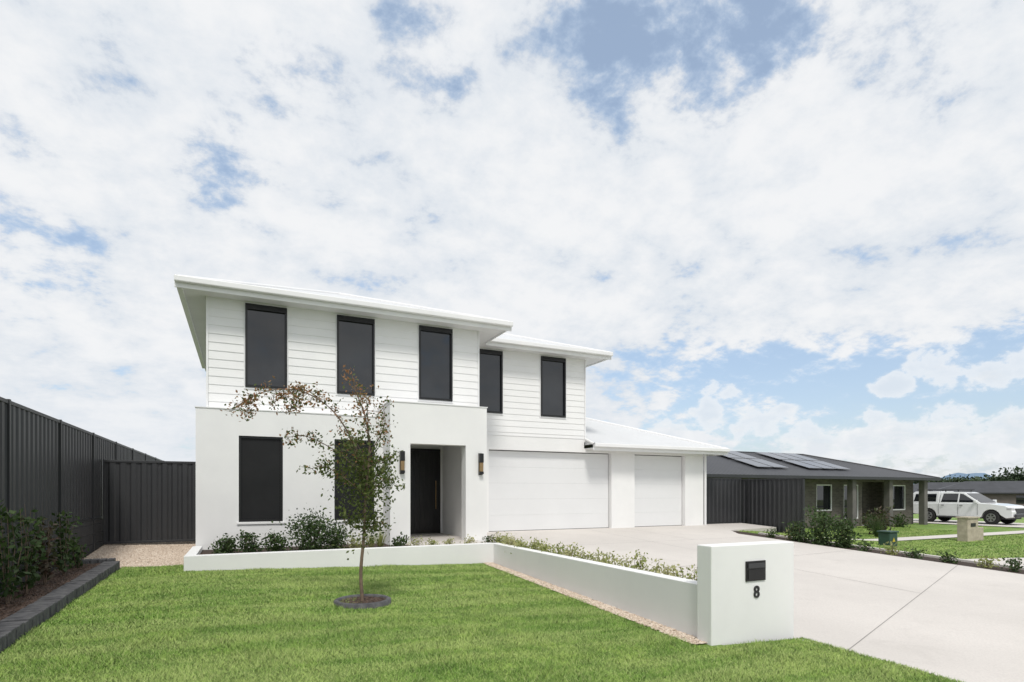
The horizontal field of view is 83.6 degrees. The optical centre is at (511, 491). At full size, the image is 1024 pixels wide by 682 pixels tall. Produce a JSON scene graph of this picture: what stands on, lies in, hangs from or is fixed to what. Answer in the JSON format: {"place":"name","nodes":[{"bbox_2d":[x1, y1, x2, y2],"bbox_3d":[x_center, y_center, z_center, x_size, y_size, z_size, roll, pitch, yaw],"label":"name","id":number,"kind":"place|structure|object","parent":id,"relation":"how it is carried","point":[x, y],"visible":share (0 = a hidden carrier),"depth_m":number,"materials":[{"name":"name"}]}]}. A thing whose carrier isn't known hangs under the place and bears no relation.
{"place":"outdoors","nodes":[
{"label":"outdoors","id":0,"kind":"place"},
{"bbox_2d":[83,541,195,567],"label":"gravel side yard","id":1,"kind":"structure","parent":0,"point":[167,543],"depth_m":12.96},
{"bbox_2d":[103,459,195,543],"bbox_3d":[-8.132,0.229,12.969,1.860,1.862,0.064,0,0,-25],"label":"steel fence","id":2,"kind":"object","parent":1,"relation":"on","point":[149,501],"visible":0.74,"depth_m":12.94,"materials":[{"name":"metal"}]},
{"bbox_2d":[199,543,408,554],"bbox_3d":[-3.327,1.457,12.536,6.421,0.486,1.970,0,0,-25],"label":"front garden bed","id":3,"kind":"object","parent":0,"point":[263,550],"visible":0.03,"depth_m":12.20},
{"bbox_2d":[208,533,240,553],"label":"garden shrub","id":4,"kind":"object","parent":3,"relation":"on","point":[227,547],"visible":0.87,"depth_m":11.17,"materials":[{"name":"green plant"}]},
{"bbox_2d":[232,529,265,552],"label":"garden shrub","id":5,"kind":"object","parent":3,"relation":"on","point":[246,544],"visible":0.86,"depth_m":11.36,"materials":[{"name":"green plant"}]},
{"bbox_2d":[259,530,292,551],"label":"garden shrub","id":6,"kind":"object","parent":3,"relation":"on","point":[274,539],"visible":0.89,"depth_m":11.54,"materials":[{"name":"green plant"}]},
{"bbox_2d":[264,506,351,550],"bbox_3d":[-4.175,0.748,11.934,1.489,1.038,1.748,0,0,41],"label":"garden shrub","id":7,"kind":"object","parent":3,"relation":"on","point":[308,541],"visible":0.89,"depth_m":11.78,"materials":[{"name":"green plant"}]},
{"bbox_2d":[315,522,353,549],"bbox_3d":[-3.687,0.953,12.078,0.927,0.617,0.921,0,0,32],"label":"garden shrub","id":8,"kind":"object","parent":3,"relation":"on","point":[336,540],"visible":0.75,"depth_m":12.05,"materials":[{"name":"green plant"}]},
{"bbox_2d":[404,533,477,544],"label":"porch floor","id":9,"kind":"structure","parent":0,"point":[439,537],"depth_m":14.81,"materials":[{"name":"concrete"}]},
{"bbox_2d":[383,404,386,543],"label":"portico left side","id":10,"kind":"structure","parent":9,"relation":"on","point":[385,490],"depth_m":13.52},
{"bbox_2d":[410,445,441,533],"bbox_3d":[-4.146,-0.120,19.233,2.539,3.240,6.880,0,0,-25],"label":"door frame","id":11,"kind":"object","parent":9,"relation":"on","point":[425,447],"visible":0.07,"depth_m":16.42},
{"bbox_2d":[410,451,438,533],"bbox_3d":[-2.482,0.025,16.190,0.850,2.330,0.045,0,0,-25],"label":"front door","id":12,"kind":"structure","parent":11,"relation":"attached to","point":[431,478],"depth_m":16.18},
{"bbox_2d":[419,452,424,531],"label":"door grooves","id":13,"kind":"object","parent":12,"relation":"attached to","point":[419,491],"depth_m":16.13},
{"bbox_2d":[387,401,486,544],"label":"portico front","id":14,"kind":"structure","parent":9,"relation":"on","point":[464,427],"depth_m":13.60,"materials":[{"name":"paint"}]},
{"bbox_2d":[442,446,461,536],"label":"porch right wall","id":15,"kind":"structure","parent":9,"relation":"on","point":[451,490],"depth_m":15.66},
{"bbox_2d":[0,564,964,681],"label":"front lawn","id":16,"kind":"structure","parent":0,"point":[705,646],"depth_m":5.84,"materials":[{"name":"plant"}]},
{"bbox_2d":[24,563,581,635],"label":"lawn grass rear","id":17,"kind":"structure","parent":16,"relation":"on","point":[393,576],"depth_m":8.43,"materials":[{"name":"plant"}]},
{"bbox_2d":[220,365,404,600],"bbox_3d":[-2.671,-0.092,7.786,2.500,3.282,1.174,0,0,-6],"label":"crepe myrtle tree","id":18,"kind":"object","parent":16,"relation":"on","point":[367,475],"visible":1,"depth_m":7.77,"materials":[{"name":"green plant"}]},
{"bbox_2d":[184,543,493,570],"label":"front wall","id":19,"kind":"structure","parent":16,"relation":"on","point":[471,553],"depth_m":11.30,"materials":[{"name":"paint"}]},
{"bbox_2d":[334,594,390,608],"bbox_3d":[-2.041,1.514,7.829,0.770,0.100,0.770,0,0,-25],"label":"tree ring planter","id":20,"kind":"object","parent":16,"relation":"on","point":[373,600],"visible":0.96,"depth_m":7.73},
{"bbox_2d":[494,543,696,636],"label":"side wall","id":21,"kind":"structure","parent":16,"relation":"on","point":[666,600],"depth_m":8.01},
{"bbox_2d":[697,540,793,645],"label":"pillar","id":22,"kind":"structure","parent":16,"relation":"on","point":[731,609],"depth_m":6.40,"materials":[{"name":"paint"}]},
{"bbox_2d":[745,560,765,581],"bbox_3d":[2.752,0.897,6.468,0.305,0.225,0.015,0,0,-25],"label":"mailbox","id":23,"kind":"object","parent":22,"relation":"attached to","point":[747,569],"depth_m":6.44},
{"bbox_2d":[748,569,764,579],"bbox_3d":[2.757,0.935,6.457,0.255,0.110,0.008,0,0,-25],"label":"letterbox door","id":24,"kind":"structure","parent":23,"relation":"attached to","point":[756,574],"depth_m":6.45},
{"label":"gravel strip","id":25,"kind":"object","parent":16,"relation":"on","visible":0},
{"bbox_2d":[484,562,706,644],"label":"border pebbles","id":26,"kind":"object","parent":25,"relation":"on","point":[634,617],"visible":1,"depth_m":7.93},
{"bbox_2d":[0,0,1023,476],"label":"sky","id":27,"kind":"structure","parent":0,"point":[785,226],"materials":[{"name":"white"}]},
{"bbox_2d":[487,435,583,531],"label":"garage wall","id":28,"kind":"structure","parent":0,"point":[518,443],"depth_m":17.83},
{"bbox_2d":[489,450,607,530],"bbox_3d":[1.238,-0.009,18.371,4.420,2.471,0.040,0,0,-25],"label":"garage door","id":29,"kind":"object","parent":28,"relation":"in","point":[545,491],"visible":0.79,"depth_m":18.29,"materials":[{"name":"metal"}]},
{"bbox_2d":[583,448,702,527],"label":"garage wall side","id":30,"kind":"structure","parent":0,"point":[621,489],"depth_m":19.51,"materials":[{"name":"paint"}]},
{"bbox_2d":[586,419,717,447],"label":"roof","id":31,"kind":"structure","parent":30,"relation":"on","point":[598,432],"depth_m":20.40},
{"bbox_2d":[585,417,727,448],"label":"garage roof ridge caps","id":32,"kind":"object","parent":31,"relation":"on","point":[589,441],"visible":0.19,"depth_m":21.38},
{"bbox_2d":[635,455,681,525],"bbox_3d":[5.121,-0.009,20.207,2.190,2.471,0.040,0,0,-25],"label":"garage door single","id":33,"kind":"object","parent":30,"relation":"in","point":[658,490],"visible":0.79,"depth_m":20.21,"materials":[{"name":"metal"}]},
{"bbox_2d":[487,523,1023,681],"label":"driveway","id":34,"kind":"structure","parent":0,"point":[962,623],"depth_m":9.19,"materials":[{"name":"concrete"}]},
{"bbox_3d":[1.021,0.080,22.340,9.459,2.940,7.279,0,0,-25],"label":"garage","id":35,"kind":"object","parent":34,"relation":"on","visible":0},
{"bbox_2d":[593,444,727,454],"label":"fascia","id":36,"kind":"structure","parent":35,"relation":"attached to","point":[656,450],"depth_m":19.40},
{"bbox_2d":[594,443,729,451],"bbox_3d":[5.234,-1.480,19.458,5.765,0.120,0.109,0,0,-25],"label":"gutter","id":37,"kind":"object","parent":35,"relation":"attached to","point":[659,447],"visible":1,"depth_m":19.28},
{"bbox_2d":[704,454,706,524],"bbox_3d":[7.048,0.010,20.880,0.070,2.780,0.070,0,0,-25],"label":"downpipe","id":38,"kind":"object","parent":35,"relation":"attached to","point":[705,489],"visible":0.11,"depth_m":20.86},
{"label":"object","id":39,"kind":"object","parent":35,"relation":"on","visible":0},
{"bbox_2d":[479,347,583,438],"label":"weatherboards","id":40,"kind":"object","parent":39,"relation":"attached to","point":[520,416],"visible":0.65,"depth_m":17.85,"materials":[{"name":"wood"}]},
{"bbox_2d":[479,349,502,412],"bbox_3d":[-0.698,-3.310,17.248,0.880,1.880,0.105,0,0,-25],"label":"window frame","id":41,"kind":"object","parent":40,"relation":"attached to","point":[491,352],"visible":0.57,"depth_m":17.37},
{"bbox_2d":[479,353,500,411],"bbox_3d":[-0.711,-3.272,17.276,0.790,1.715,0.035,0,0,-25],"label":"window pane","id":42,"kind":"object","parent":41,"relation":"in","point":[490,381],"visible":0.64,"depth_m":17.29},
{"bbox_2d":[541,356,565,416],"bbox_3d":[1.300,-3.310,18.193,0.900,1.880,0.105,0,0,-25],"label":"window frame","id":43,"kind":"object","parent":40,"relation":"attached to","point":[554,359],"visible":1,"depth_m":18.22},
{"bbox_2d":[542,360,563,415],"bbox_3d":[1.287,-3.272,18.220,0.810,1.715,0.035,0,0,-25],"label":"window pane","id":44,"kind":"object","parent":43,"relation":"in","point":[552,387],"visible":1,"depth_m":18.20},
{"bbox_2d":[480,344,603,365],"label":"soffit","id":45,"kind":"structure","parent":39,"relation":"on","point":[589,361],"depth_m":17.87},
{"bbox_2d":[485,342,610,359],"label":"fascia","id":46,"kind":"structure","parent":45,"relation":"on","point":[546,350],"depth_m":17.56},
{"bbox_2d":[490,338,612,355],"bbox_3d":[1.254,-4.428,17.576,4.410,0.125,0.109,0,0,-25],"label":"gutter","id":47,"kind":"object","parent":46,"relation":"attached to","point":[546,346],"visible":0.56,"depth_m":17.50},
{"bbox_2d":[584,360,585,441],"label":"corner trim","id":48,"kind":"structure","parent":39,"relation":"attached to","point":[584,400],"depth_m":18.68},
{"bbox_2d":[724,527,1023,558],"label":"neighbour grass","id":49,"kind":"structure","parent":0,"point":[999,550],"depth_m":19.39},
{"bbox_2d":[733,531,1023,573],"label":"garden bed","id":50,"kind":"object","parent":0,"point":[997,568],"visible":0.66,"depth_m":13.93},
{"bbox_2d":[781,521,811,540],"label":"driveway shrub","id":51,"kind":"object","parent":50,"relation":"on","point":[795,529],"visible":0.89,"depth_m":16.77,"materials":[{"name":"green plant"}]},
{"bbox_2d":[797,503,840,545],"bbox_3d":[8.661,0.929,16.126,1.099,1.184,1.096,0,0,35],"label":"driveway shrub","id":52,"kind":"object","parent":50,"relation":"on","point":[822,522],"visible":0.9,"depth_m":16.07,"materials":[{"name":"green plant"}]},
{"bbox_2d":[823,514,862,548],"bbox_3d":[8.966,1.091,15.421,0.887,0.927,0.936,0,0,-25],"label":"driveway shrub","id":53,"kind":"object","parent":50,"relation":"on","point":[840,535],"visible":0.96,"depth_m":15.41,"materials":[{"name":"green plant"}]},
{"bbox_2d":[974,554,1000,567],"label":"border plant","id":54,"kind":"object","parent":50,"relation":"on","point":[990,565],"visible":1,"depth_m":12.48,"materials":[{"name":"green plant"}]},
{"bbox_2d":[1001,557,1022,571],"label":"border plant","id":55,"kind":"object","parent":50,"relation":"on","point":[1017,564],"visible":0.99,"depth_m":12.02,"materials":[{"name":"green plant"}]},
{"bbox_2d":[741,514,1023,566],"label":"neighbour lawn","id":56,"kind":"structure","parent":0,"point":[936,526],"depth_m":28.48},
{"bbox_2d":[703,478,741,523],"bbox_3d":[7.867,0.379,21.803,2.340,1.782,0.064,0,0,-25],"label":"steel fence","id":57,"kind":"object","parent":56,"relation":"on","point":[723,500],"visible":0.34,"depth_m":21.92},
{"bbox_2d":[741,477,804,534],"bbox_3d":[6.614,0.549,27.239,0.064,2.062,16.400,0,0,-25],"label":"steel fence","id":58,"kind":"object","parent":56,"relation":"on","point":[774,502],"visible":0.16,"depth_m":20.95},
{"bbox_2d":[703,477,912,527],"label":"front wall","id":59,"kind":"structure","parent":56,"relation":"on","point":[837,494],"depth_m":29.75,"materials":[{"name":"grey brick"}]},
{"bbox_2d":[703,452,935,477],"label":"roof front slopes","id":60,"kind":"structure","parent":59,"relation":"on","point":[720,464],"depth_m":29.02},
{"bbox_2d":[736,451,939,477],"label":"roof ridge caps","id":61,"kind":"object","parent":60,"relation":"on","point":[849,462],"visible":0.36,"depth_m":32.70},
{"bbox_2d":[817,486,829,509],"bbox_3d":[15.912,0.325,29.284,1.080,1.230,0.030,0,0,-25],"label":"window pane","id":62,"kind":"object","parent":59,"relation":"in","point":[823,497],"visible":0.86,"depth_m":29.27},
{"bbox_2d":[893,486,903,508],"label":"window pane","id":63,"kind":"object","parent":59,"relation":"in","point":[898,497],"visible":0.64,"depth_m":31.93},
{"bbox_2d":[862,482,869,522],"bbox_3d":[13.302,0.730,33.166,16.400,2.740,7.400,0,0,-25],"label":"porch column","id":64,"kind":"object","parent":56,"relation":"on","point":[866,496],"depth_m":32.21,"materials":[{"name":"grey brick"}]},
{"bbox_2d":[855,505,894,534],"bbox_3d":[15.422,1.246,24.375,1.502,1.381,1.245,0,0,38],"label":"maroon shrub","id":65,"kind":"object","parent":56,"relation":"on","point":[883,516],"visible":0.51,"depth_m":24.24,"materials":[{"name":"green plant"}]},
{"bbox_2d":[861,513,889,536],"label":"strappy plant","id":66,"kind":"object","parent":56,"relation":"on","point":[875,530],"visible":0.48,"depth_m":23.05,"materials":[{"name":"green plant"}]},
{"bbox_2d":[870,482,881,520],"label":"side returns","id":67,"kind":"object","parent":56,"relation":"on","point":[875,494],"visible":0.07,"depth_m":32.06,"materials":[{"name":"grey brick"}]},
{"bbox_2d":[847,479,927,527],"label":"porch piers","id":68,"kind":"structure","parent":56,"relation":"on","point":[888,499],"depth_m":30.36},
{"bbox_2d":[877,530,898,545],"bbox_3d":[11.105,1.442,16.919,0.440,0.550,0.400,0,0,-25],"label":"utility cabinet","id":69,"kind":"object","parent":56,"relation":"on","point":[885,537],"visible":0.73,"depth_m":16.79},
{"bbox_2d":[886,511,913,527],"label":"neighbour shrub","id":70,"kind":"object","parent":56,"relation":"on","point":[897,519],"visible":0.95,"depth_m":29.69,"materials":[{"name":"green plant"}]},
{"bbox_2d":[955,516,983,541],"bbox_3d":[17.059,1.445,21.309,1.140,1.010,0.430,0,0,-25],"label":"stone letterbox","id":71,"kind":"object","parent":56,"relation":"on","point":[968,529],"visible":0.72,"depth_m":21.11,"materials":[{"name":"stone"}]},
{"bbox_2d":[913,482,960,491],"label":"roof","id":72,"kind":"structure","parent":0,"point":[934,485],"depth_m":99.54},
{"bbox_2d":[851,530,1023,540],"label":"garden path","id":73,"kind":"structure","parent":0,"point":[947,536],"depth_m":23.06,"materials":[{"name":"concrete"}]},
{"bbox_2d":[941,473,990,479],"bbox_3d":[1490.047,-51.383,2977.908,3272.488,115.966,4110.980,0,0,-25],"label":"hills","id":74,"kind":"structure","parent":0,"point":[970,475],"depth_m":3290.31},
{"bbox_2d":[913,519,1023,526],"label":"neighbour driveway","id":75,"kind":"structure","parent":0,"point":[982,523],"depth_m":32.37,"materials":[{"name":"concrete"}]},
{"bbox_2d":[913,489,1023,524],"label":"pickup truck","id":76,"kind":"object","parent":75,"relation":"on","point":[945,505],"visible":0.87,"depth_m":32.61,"materials":[{"name":"paint"}]},
{"label":"ground","id":77,"kind":"structure","parent":0,"visible":0},
{"bbox_2d":[0,563,100,619],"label":"side garden bed","id":78,"kind":"object","parent":77,"relation":"on","point":[39,589],"visible":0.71,"depth_m":7.52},
{"bbox_2d":[0,499,31,603],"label":"side shrub","id":79,"kind":"object","parent":78,"relation":"on","point":[4,580],"visible":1,"depth_m":6.63,"materials":[{"name":"green plant"}]},
{"bbox_2d":[7,504,53,593],"bbox_3d":[-6.112,0.734,7.275,0.508,1.146,0.515,0,0,-25],"label":"side shrub","id":80,"kind":"object","parent":78,"relation":"on","point":[28,583],"visible":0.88,"depth_m":7.22,"materials":[{"name":"green plant"}]},
{"bbox_2d":[29,518,64,584],"bbox_3d":[-6.452,0.834,7.925,0.377,0.925,0.435,0,0,-11],"label":"side shrub","id":81,"kind":"object","parent":78,"relation":"on","point":[43,569],"visible":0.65,"depth_m":7.91,"materials":[{"name":"green plant"}]},
{"bbox_2d":[0,558,119,652],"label":"paver edging","id":82,"kind":"object","parent":78,"relation":"on","point":[18,624],"visible":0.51,"depth_m":6.74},
{"bbox_2d":[51,510,82,574],"bbox_3d":[-6.822,0.782,8.751,0.428,1.004,0.367,0,0,14],"label":"side shrub","id":83,"kind":"object","parent":78,"relation":"on","point":[62,559],"visible":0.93,"depth_m":8.73,"materials":[{"name":"green plant"}]},
{"bbox_2d":[66,536,88,567],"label":"side shrub","id":84,"kind":"object","parent":78,"relation":"on","point":[80,553],"visible":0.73,"depth_m":9.44,"materials":[{"name":"green plant"}]},
{"bbox_2d":[0,397,162,593],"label":"steel fence","id":85,"kind":"object","parent":77,"relation":"on","point":[49,465],"visible":0.44,"depth_m":9.31,"materials":[{"name":"metal"}]},
{"bbox_2d":[196,407,382,549],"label":"front wall","id":86,"kind":"structure","parent":77,"relation":"on","point":[218,432],"depth_m":12.64,"materials":[{"name":"paint"}]},
{"bbox_2d":[239,436,282,521],"bbox_3d":[-5.551,-0.270,12.668,0.890,1.880,0.070,0,0,-25],"label":"window frame","id":87,"kind":"object","parent":86,"relation":"attached to","point":[261,437],"visible":0.98,"depth_m":12.63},
{"bbox_2d":[241,438,280,519],"bbox_3d":[-5.556,-0.268,12.679,0.800,1.785,0.035,0,0,-25],"label":"window pane","id":88,"kind":"object","parent":87,"relation":"in","point":[260,479],"visible":1,"depth_m":12.66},
{"bbox_2d":[334,439,373,519],"bbox_3d":[-3.729,-0.270,13.529,0.920,1.880,0.070,0,0,-25],"label":"window frame","id":89,"kind":"object","parent":86,"relation":"attached to","point":[335,441],"visible":0.45,"depth_m":13.31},
{"bbox_2d":[336,442,371,517],"bbox_3d":[-3.735,-0.268,13.540,0.830,1.785,0.035,0,0,-25],"label":"window pane","id":90,"kind":"object","parent":89,"relation":"in","point":[345,503],"visible":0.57,"depth_m":13.46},
{"bbox_2d":[758,532,1023,569],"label":"bed edging","id":91,"kind":"object","parent":77,"relation":"on","point":[961,560],"visible":0.13,"depth_m":13.95,"materials":[{"name":"concrete"}]},
{"bbox_2d":[982,494,1023,505],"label":"walls","id":92,"kind":"structure","parent":77,"relation":"on","point":[1006,498],"depth_m":84.39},
{"bbox_2d":[933,481,1023,492],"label":"roof","id":93,"kind":"structure","parent":92,"relation":"on","point":[998,486],"depth_m":86.91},
{"bbox_2d":[991,464,1023,480],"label":"distant tree","id":94,"kind":"object","parent":77,"relation":"on","point":[1006,471],"visible":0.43,"depth_m":117.88,"materials":[{"name":"green plant"}]},
{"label":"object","id":95,"kind":"object","parent":77,"relation":"on","visible":0},
{"bbox_2d":[208,296,477,415],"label":"weatherboards","id":96,"kind":"object","parent":95,"relation":"on","point":[311,346],"visible":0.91,"depth_m":13.65,"materials":[{"name":"wood"}]},
{"bbox_2d":[245,303,286,388],"bbox_3d":[-5.638,-3.310,13.144,0.880,1.880,0.105,0,0,-25],"label":"window frame","id":97,"kind":"object","parent":96,"relation":"attached to","point":[258,307],"visible":0.88,"depth_m":13.09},
{"bbox_2d":[247,309,284,386],"bbox_3d":[-5.651,-3.272,13.171,0.790,1.715,0.035,0,0,-25],"label":"window pane","id":98,"kind":"object","parent":97,"relation":"in","point":[265,346],"visible":1,"depth_m":13.15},
{"bbox_2d":[244,302,287,391],"bbox_3d":[-5.640,-3.295,13.149,0.940,1.950,0.064,0,0,-25],"label":"window trim","id":99,"kind":"structure","parent":97,"relation":"attached to","point":[244,353],"depth_m":13.01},
{"bbox_2d":[206,296,478,406],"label":"corner trims","id":100,"kind":"object","parent":96,"relation":"attached to","point":[207,355],"visible":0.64,"depth_m":12.60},
{"bbox_2d":[337,315,374,395],"bbox_3d":[-3.821,-3.310,14.003,0.900,1.880,0.105,0,0,-25],"label":"window frame","id":101,"kind":"object","parent":96,"relation":"attached to","point":[355,319],"visible":0.93,"depth_m":14.00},
{"bbox_2d":[339,321,371,392],"bbox_3d":[-3.833,-3.272,14.030,0.810,1.715,0.035,0,0,-25],"label":"window pane","id":102,"kind":"object","parent":101,"relation":"in","point":[355,344],"visible":0.93,"depth_m":14.01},
{"bbox_2d":[335,314,375,397],"bbox_3d":[-3.823,-3.295,14.008,0.960,1.950,0.064,0,0,-25],"label":"window trim","id":103,"kind":"structure","parent":101,"relation":"attached to","point":[336,360],"depth_m":13.79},
{"bbox_2d":[419,325,452,400],"bbox_3d":[-1.985,-3.310,14.870,0.900,1.880,0.105,0,0,-25],"label":"window frame","id":104,"kind":"object","parent":96,"relation":"attached to","point":[435,329],"visible":1,"depth_m":14.87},
{"bbox_2d":[421,331,449,398],"bbox_3d":[-1.998,-3.272,14.898,0.810,1.715,0.035,0,0,-25],"label":"window pane","id":105,"kind":"object","parent":104,"relation":"in","point":[435,364],"visible":1,"depth_m":14.88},
{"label":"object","id":106,"kind":"object","parent":95,"relation":"on","visible":0},
{"bbox_2d":[183,288,503,366],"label":"soffit","id":107,"kind":"structure","parent":106,"relation":"on","point":[196,301],"depth_m":13.85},
{"bbox_2d":[181,288,205,370],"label":"fascia","id":108,"kind":"structure","parent":107,"relation":"on","point":[192,325],"depth_m":14.55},
{"bbox_2d":[177,287,204,368],"bbox_3d":[-8.973,-4.428,16.161,0.109,0.125,9.309,0,0,-25],"label":"gutter","id":109,"kind":"object","parent":108,"relation":"attached to","point":[188,319],"visible":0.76,"depth_m":14.85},
{"bbox_2d":[174,281,511,330],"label":"fascia","id":110,"kind":"structure","parent":107,"relation":"on","point":[307,302],"depth_m":13.29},
{"bbox_2d":[174,274,512,326],"bbox_3d":[-3.496,-4.428,13.539,7.770,0.125,0.109,0,0,-25],"label":"gutter","id":111,"kind":"object","parent":110,"relation":"attached to","point":[259,289],"visible":1,"depth_m":13.19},
{"bbox_3d":[1.010,1.530,10.101,0.740,0.342,7.600,0,0,-25],"label":"planting strip","id":112,"kind":"object","parent":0,"visible":0},
{"bbox_2d":[624,549,651,569],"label":"hedge shrub","id":113,"kind":"object","parent":112,"relation":"on","point":[636,565],"visible":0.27,"depth_m":8.47,"materials":[{"name":"green plant"}]},
{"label":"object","id":114,"kind":"object","parent":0,"visible":0},
{"bbox_2d":[247,284,441,311],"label":"roof","id":115,"kind":"structure","parent":114,"relation":"attached to","point":[340,296],"depth_m":15.37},
{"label":"roof right side slopes","id":116,"kind":"object","parent":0,"visible":0},
{"bbox_2d":[177,274,506,320],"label":"roof left ridge caps","id":117,"kind":"object","parent":116,"relation":"attached to","point":[266,285],"visible":0.33,"depth_m":15.67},
{"bbox_2d":[497,334,576,347],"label":"roof right front slopes","id":118,"kind":"structure","parent":116,"relation":"on","point":[503,336],"depth_m":18.62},
{"bbox_2d":[503,333,609,351],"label":"roof right ridge caps","id":119,"kind":"object","parent":116,"relation":"attached to","point":[552,342],"visible":0.11,"depth_m":19.14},
{"bbox_3d":[13.726,-0.652,32.327,17.450,0.015,9.480,0,0,-25],"label":"soffit","id":120,"kind":"object","parent":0,"visible":0},
{"bbox_2d":[703,474,941,480],"bbox_3d":[13.752,-0.670,32.273,17.650,0.140,9.600,0,0,-25],"label":"gutter","id":121,"kind":"object","parent":120,"relation":"on","point":[812,477],"visible":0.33,"depth_m":27.42,"materials":[{"name":"grey metal"}]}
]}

